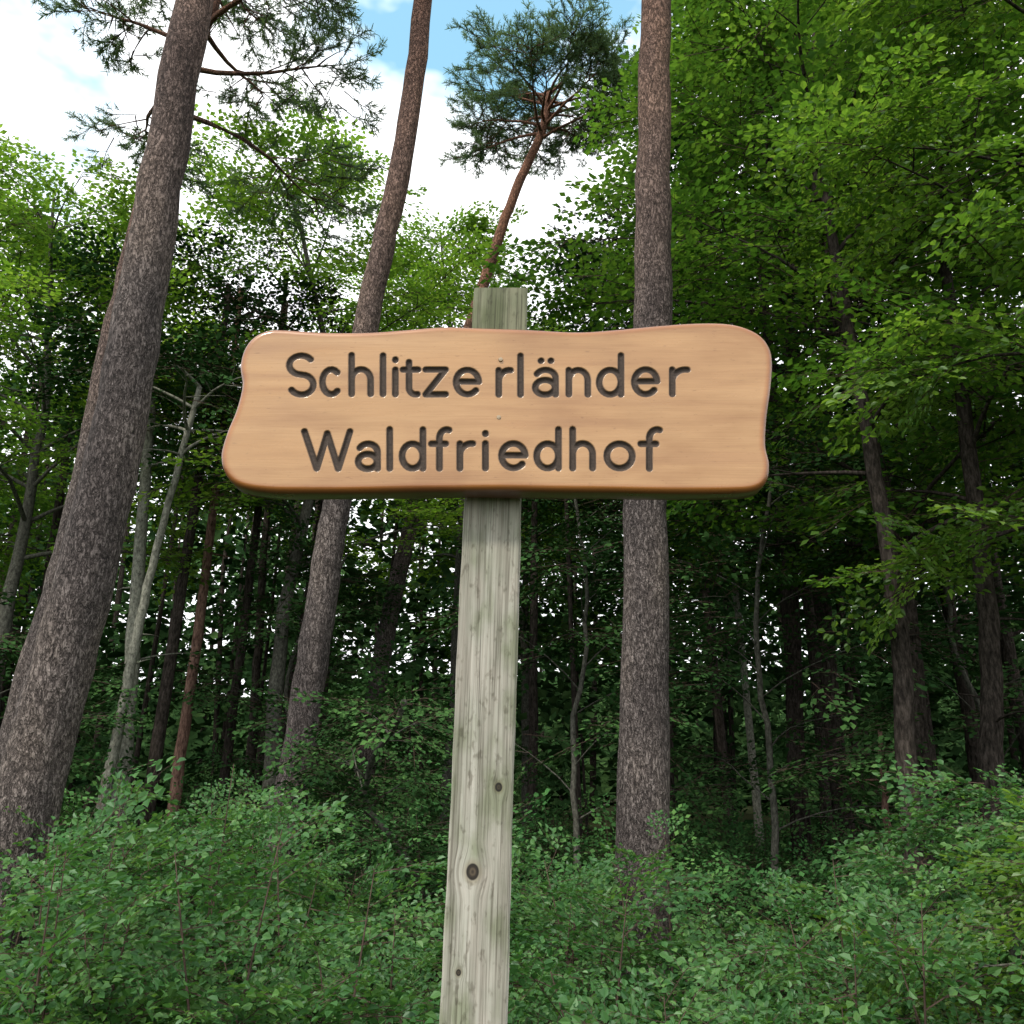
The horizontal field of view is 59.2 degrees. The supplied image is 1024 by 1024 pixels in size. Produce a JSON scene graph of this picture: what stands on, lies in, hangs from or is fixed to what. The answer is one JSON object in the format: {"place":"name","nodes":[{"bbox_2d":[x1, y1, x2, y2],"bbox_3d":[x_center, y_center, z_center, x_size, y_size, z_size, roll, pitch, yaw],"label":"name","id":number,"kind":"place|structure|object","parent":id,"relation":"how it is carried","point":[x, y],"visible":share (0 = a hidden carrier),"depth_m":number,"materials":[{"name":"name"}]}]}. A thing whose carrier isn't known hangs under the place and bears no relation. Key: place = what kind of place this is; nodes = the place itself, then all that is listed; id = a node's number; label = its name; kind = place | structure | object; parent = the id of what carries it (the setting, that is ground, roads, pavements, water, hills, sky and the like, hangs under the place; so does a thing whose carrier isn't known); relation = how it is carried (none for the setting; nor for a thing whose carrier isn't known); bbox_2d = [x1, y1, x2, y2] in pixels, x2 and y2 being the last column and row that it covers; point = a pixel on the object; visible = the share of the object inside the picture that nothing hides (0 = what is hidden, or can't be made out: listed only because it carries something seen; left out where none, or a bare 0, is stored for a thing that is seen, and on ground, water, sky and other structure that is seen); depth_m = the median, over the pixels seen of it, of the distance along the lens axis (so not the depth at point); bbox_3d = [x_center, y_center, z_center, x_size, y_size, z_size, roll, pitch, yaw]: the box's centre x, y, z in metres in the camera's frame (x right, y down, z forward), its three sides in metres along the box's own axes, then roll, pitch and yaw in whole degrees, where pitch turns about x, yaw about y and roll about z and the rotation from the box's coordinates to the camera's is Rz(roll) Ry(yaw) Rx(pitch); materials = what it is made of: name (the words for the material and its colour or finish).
{"place":"outdoors","nodes":[
{"label":"outdoors","id":0,"kind":"place"},
{"bbox_2d":[0,0,1023,696],"label":"sky","id":1,"kind":"structure","parent":0,"point":[45,74],"materials":[{"name":"white"}]},
{"bbox_2d":[23,795,1021,1023],"bbox_3d":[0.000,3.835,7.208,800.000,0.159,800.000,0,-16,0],"label":"ground","id":2,"kind":"structure","parent":0,"point":[748,814],"depth_m":20.89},
{"bbox_2d":[0,175,132,622],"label":"beech tree","id":3,"kind":"object","parent":2,"relation":"on","point":[48,522],"visible":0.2,"depth_m":17.61,"materials":[{"name":"green plant"}]},
{"bbox_2d":[0,587,152,852],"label":"beech sapling","id":4,"kind":"object","parent":2,"relation":"on","point":[16,645],"visible":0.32,"depth_m":12.71,"materials":[{"name":"green plant"}]},
{"bbox_2d":[0,0,213,1000],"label":"pine tree","id":5,"kind":"object","parent":2,"relation":"on","point":[36,760],"visible":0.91,"depth_m":6.18,"materials":[{"name":"brown plant"}]},
{"bbox_2d":[0,123,247,700],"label":"beech tree","id":6,"kind":"object","parent":2,"relation":"on","point":[28,222],"visible":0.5,"depth_m":15.21,"materials":[{"name":"green plant"}]},
{"bbox_2d":[0,296,271,875],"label":"tree","id":7,"kind":"object","parent":2,"relation":"on","point":[187,429],"visible":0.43,"depth_m":13.11,"materials":[{"name":"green plant"}]},
{"bbox_2d":[31,222,244,897],"bbox_3d":[-5.709,0.755,14.408,4.748,10.158,5.304,0,-16,0],"label":"beech tree","id":8,"kind":"object","parent":2,"relation":"on","point":[139,561],"visible":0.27,"depth_m":14.38,"materials":[{"name":"green plant"}]},
{"bbox_2d":[53,220,312,876],"bbox_3d":[-5.387,0.542,15.675,4.130,11.282,5.426,16,-23,-42],"label":"tree","id":9,"kind":"object","parent":2,"relation":"on","point":[156,750],"visible":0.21,"depth_m":15.36,"materials":[{"name":"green plant"}]},
{"bbox_2d":[0,0,387,762],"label":"pine tree","id":10,"kind":"object","parent":2,"relation":"on","point":[236,8],"visible":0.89,"depth_m":13.65,"materials":[{"name":"green plant"}]},
{"bbox_2d":[155,229,341,873],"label":"tree","id":11,"kind":"object","parent":2,"relation":"on","point":[181,745],"visible":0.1,"depth_m":16.28,"materials":[{"name":"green plant"}]},
{"bbox_2d":[174,286,354,827],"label":"tree","id":12,"kind":"object","parent":2,"relation":"on","point":[256,674],"visible":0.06,"depth_m":20.12,"materials":[{"name":"plant"}]},
{"bbox_2d":[176,222,383,813],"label":"tree","id":13,"kind":"object","parent":2,"relation":"on","point":[224,773],"visible":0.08,"depth_m":17.45,"materials":[{"name":"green plant"}]},
{"bbox_2d":[144,500,451,872],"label":"beech sapling","id":14,"kind":"object","parent":2,"relation":"on","point":[298,607],"visible":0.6,"depth_m":15.88,"materials":[{"name":"green plant"}]},
{"bbox_2d":[91,75,531,838],"bbox_3d":[-3.802,-0.789,16.705,8.516,14.429,8.062,0,-16,0],"label":"beech tree","id":15,"kind":"object","parent":2,"relation":"on","point":[223,195],"visible":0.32,"depth_m":16.32,"materials":[{"name":"green plant"}]},
{"bbox_2d":[251,0,431,971],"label":"pine tree","id":16,"kind":"object","parent":2,"relation":"on","point":[313,655],"visible":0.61,"depth_m":9.28,"materials":[{"name":"brown plant"}]},
{"bbox_2d":[258,665,534,952],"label":"beech sapling","id":17,"kind":"object","parent":2,"relation":"on","point":[396,722],"visible":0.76,"depth_m":7.76,"materials":[{"name":"green plant"}]},
{"bbox_2d":[315,200,586,856],"bbox_3d":[-1.430,0.048,22.228,8.514,15.965,8.448,0,-16,0],"label":"beech tree","id":18,"kind":"object","parent":2,"relation":"on","point":[474,226],"visible":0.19,"depth_m":22.22,"materials":[{"name":"green plant"}]},
{"bbox_2d":[348,0,637,868],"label":"pine tree","id":19,"kind":"object","parent":2,"relation":"on","point":[594,44],"visible":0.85,"depth_m":20.78,"materials":[{"name":"green plant"}]},
{"bbox_2d":[221,288,771,1023],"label":"wooden sign","id":20,"kind":"object","parent":2,"relation":"on","point":[495,414],"visible":1,"depth_m":1.82,"materials":[{"name":"brown wood"}]},
{"bbox_2d":[393,319,622,842],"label":"beech tree","id":21,"kind":"object","parent":2,"relation":"on","point":[525,701],"visible":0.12,"depth_m":23.98,"materials":[{"name":"green plant"}]},
{"bbox_2d":[0,259,1023,866],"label":"trees","id":22,"kind":"object","parent":2,"relation":"on","point":[554,701],"depth_m":27.03,"materials":[{"name":"green plant"}]},
{"bbox_2d":[0,737,1023,1023],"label":"undergrowth","id":23,"kind":"object","parent":2,"relation":"on","point":[224,859],"visible":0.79,"depth_m":4.68,"materials":[{"name":"green plant"}]},
{"bbox_2d":[521,499,622,862],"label":"spruce tree","id":24,"kind":"object","parent":2,"relation":"on","point":[533,713],"visible":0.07,"depth_m":18.78,"materials":[{"name":"plant"}]},
{"bbox_2d":[405,499,756,876],"bbox_3d":[1.163,2.192,13.489,5.619,6.881,5.539,0,-16,0],"label":"beech sapling","id":25,"kind":"object","parent":2,"relation":"on","point":[591,516],"visible":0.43,"depth_m":13.35,"materials":[{"name":"green plant"}]},
{"bbox_2d":[609,0,672,1003],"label":"pine tree","id":26,"kind":"object","parent":2,"relation":"on","point":[643,778],"visible":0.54,"depth_m":7.49,"materials":[{"name":"brown plant"}]},
{"bbox_2d":[527,224,796,862],"bbox_3d":[2.670,0.674,16.524,5.437,11.506,4.388,0,-16,0],"label":"spruce tree","id":27,"kind":"object","parent":2,"relation":"on","point":[670,709],"visible":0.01,"depth_m":16.83,"materials":[{"name":"plant"}]},
{"bbox_2d":[521,181,806,633],"bbox_3d":[3.306,0.123,22.477,8.076,15.958,8.899,0,-16,0],"label":"beech tree","id":28,"kind":"object","parent":2,"relation":"on","point":[606,607],"visible":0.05,"depth_m":22.38,"materials":[{"name":"green plant"}]},
{"bbox_2d":[674,270,800,858],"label":"spruce tree","id":29,"kind":"object","parent":2,"relation":"on","point":[756,799],"visible":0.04,"depth_m":19.45,"materials":[{"name":"plant"}]},
{"bbox_2d":[465,0,1023,908],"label":"beech tree","id":30,"kind":"object","parent":2,"relation":"on","point":[729,108],"visible":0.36,"depth_m":12.56,"materials":[{"name":"green plant"}]},
{"bbox_2d":[669,171,905,878],"bbox_3d":[4.734,0.263,15.508,4.547,11.726,4.914,0,-16,0],"label":"beech tree","id":31,"kind":"object","parent":2,"relation":"on","point":[794,698],"visible":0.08,"depth_m":14.75,"materials":[{"name":"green plant"}]},
{"bbox_2d":[570,0,1010,881],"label":"beech tree","id":32,"kind":"object","parent":2,"relation":"on","point":[630,120],"visible":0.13,"depth_m":14.69,"materials":[{"name":"green plant"}]},
{"bbox_2d":[558,407,1023,912],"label":"beech sapling","id":33,"kind":"object","parent":2,"relation":"on","point":[774,780],"visible":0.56,"depth_m":11.88,"materials":[{"name":"green plant"}]},
{"bbox_2d":[569,26,1023,859],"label":"beech tree","id":34,"kind":"object","parent":2,"relation":"on","point":[807,608],"visible":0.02,"depth_m":18.80,"materials":[{"name":"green plant"}]},
{"bbox_2d":[618,0,1023,971],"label":"beech tree","id":35,"kind":"object","parent":2,"relation":"on","point":[904,724],"visible":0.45,"depth_m":9.51,"materials":[{"name":"green plant"}]},
{"bbox_2d":[681,31,1023,955],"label":"beech tree","id":36,"kind":"object","parent":2,"relation":"on","point":[991,735],"visible":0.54,"depth_m":10.04,"materials":[{"name":"green plant"}]},
{"bbox_2d":[837,730,891,854],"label":"sapling","id":37,"kind":"object","parent":2,"relation":"on","point":[884,803],"visible":0.19,"depth_m":11.40,"materials":[{"name":"brown plant"}]},
{"bbox_2d":[725,0,1023,765],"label":"beech tree","id":38,"kind":"object","parent":2,"relation":"on","point":[1008,650],"visible":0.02,"depth_m":17.07,"materials":[{"name":"green plant"}]},
{"bbox_2d":[743,0,1023,655],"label":"beech tree","id":39,"kind":"object","parent":2,"relation":"on","point":[873,134],"visible":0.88,"depth_m":8.14,"materials":[{"name":"green plant"}]},
{"bbox_2d":[776,137,1023,889],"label":"spruce tree","id":40,"kind":"object","parent":2,"relation":"on","point":[972,750],"visible":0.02,"depth_m":13.87,"materials":[{"name":"plant"}]},
{"bbox_2d":[780,0,1023,634],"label":"beech tree","id":41,"kind":"object","parent":2,"relation":"on","point":[967,55],"visible":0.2,"depth_m":11.29,"materials":[{"name":"green plant"}]},
{"bbox_2d":[784,423,1023,813],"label":"beech sapling","id":42,"kind":"object","parent":2,"relation":"on","point":[965,678],"visible":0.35,"depth_m":12.94,"materials":[{"name":"green plant"}]},
{"bbox_2d":[811,787,1023,1023],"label":"beech sapling","id":43,"kind":"object","parent":2,"relation":"on","point":[1002,866],"visible":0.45,"depth_m":4.66,"materials":[{"name":"green plant"}]},
{"bbox_2d":[817,754,1023,997],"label":"beech sapling","id":44,"kind":"object","parent":2,"relation":"on","point":[996,826],"visible":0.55,"depth_m":6.19,"materials":[{"name":"green plant"}]},
{"bbox_2d":[75,669,1021,799],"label":"hill","id":45,"kind":"structure","parent":0,"point":[607,788],"depth_m":67.70,"materials":[{"name":"green plant"}]}
]}

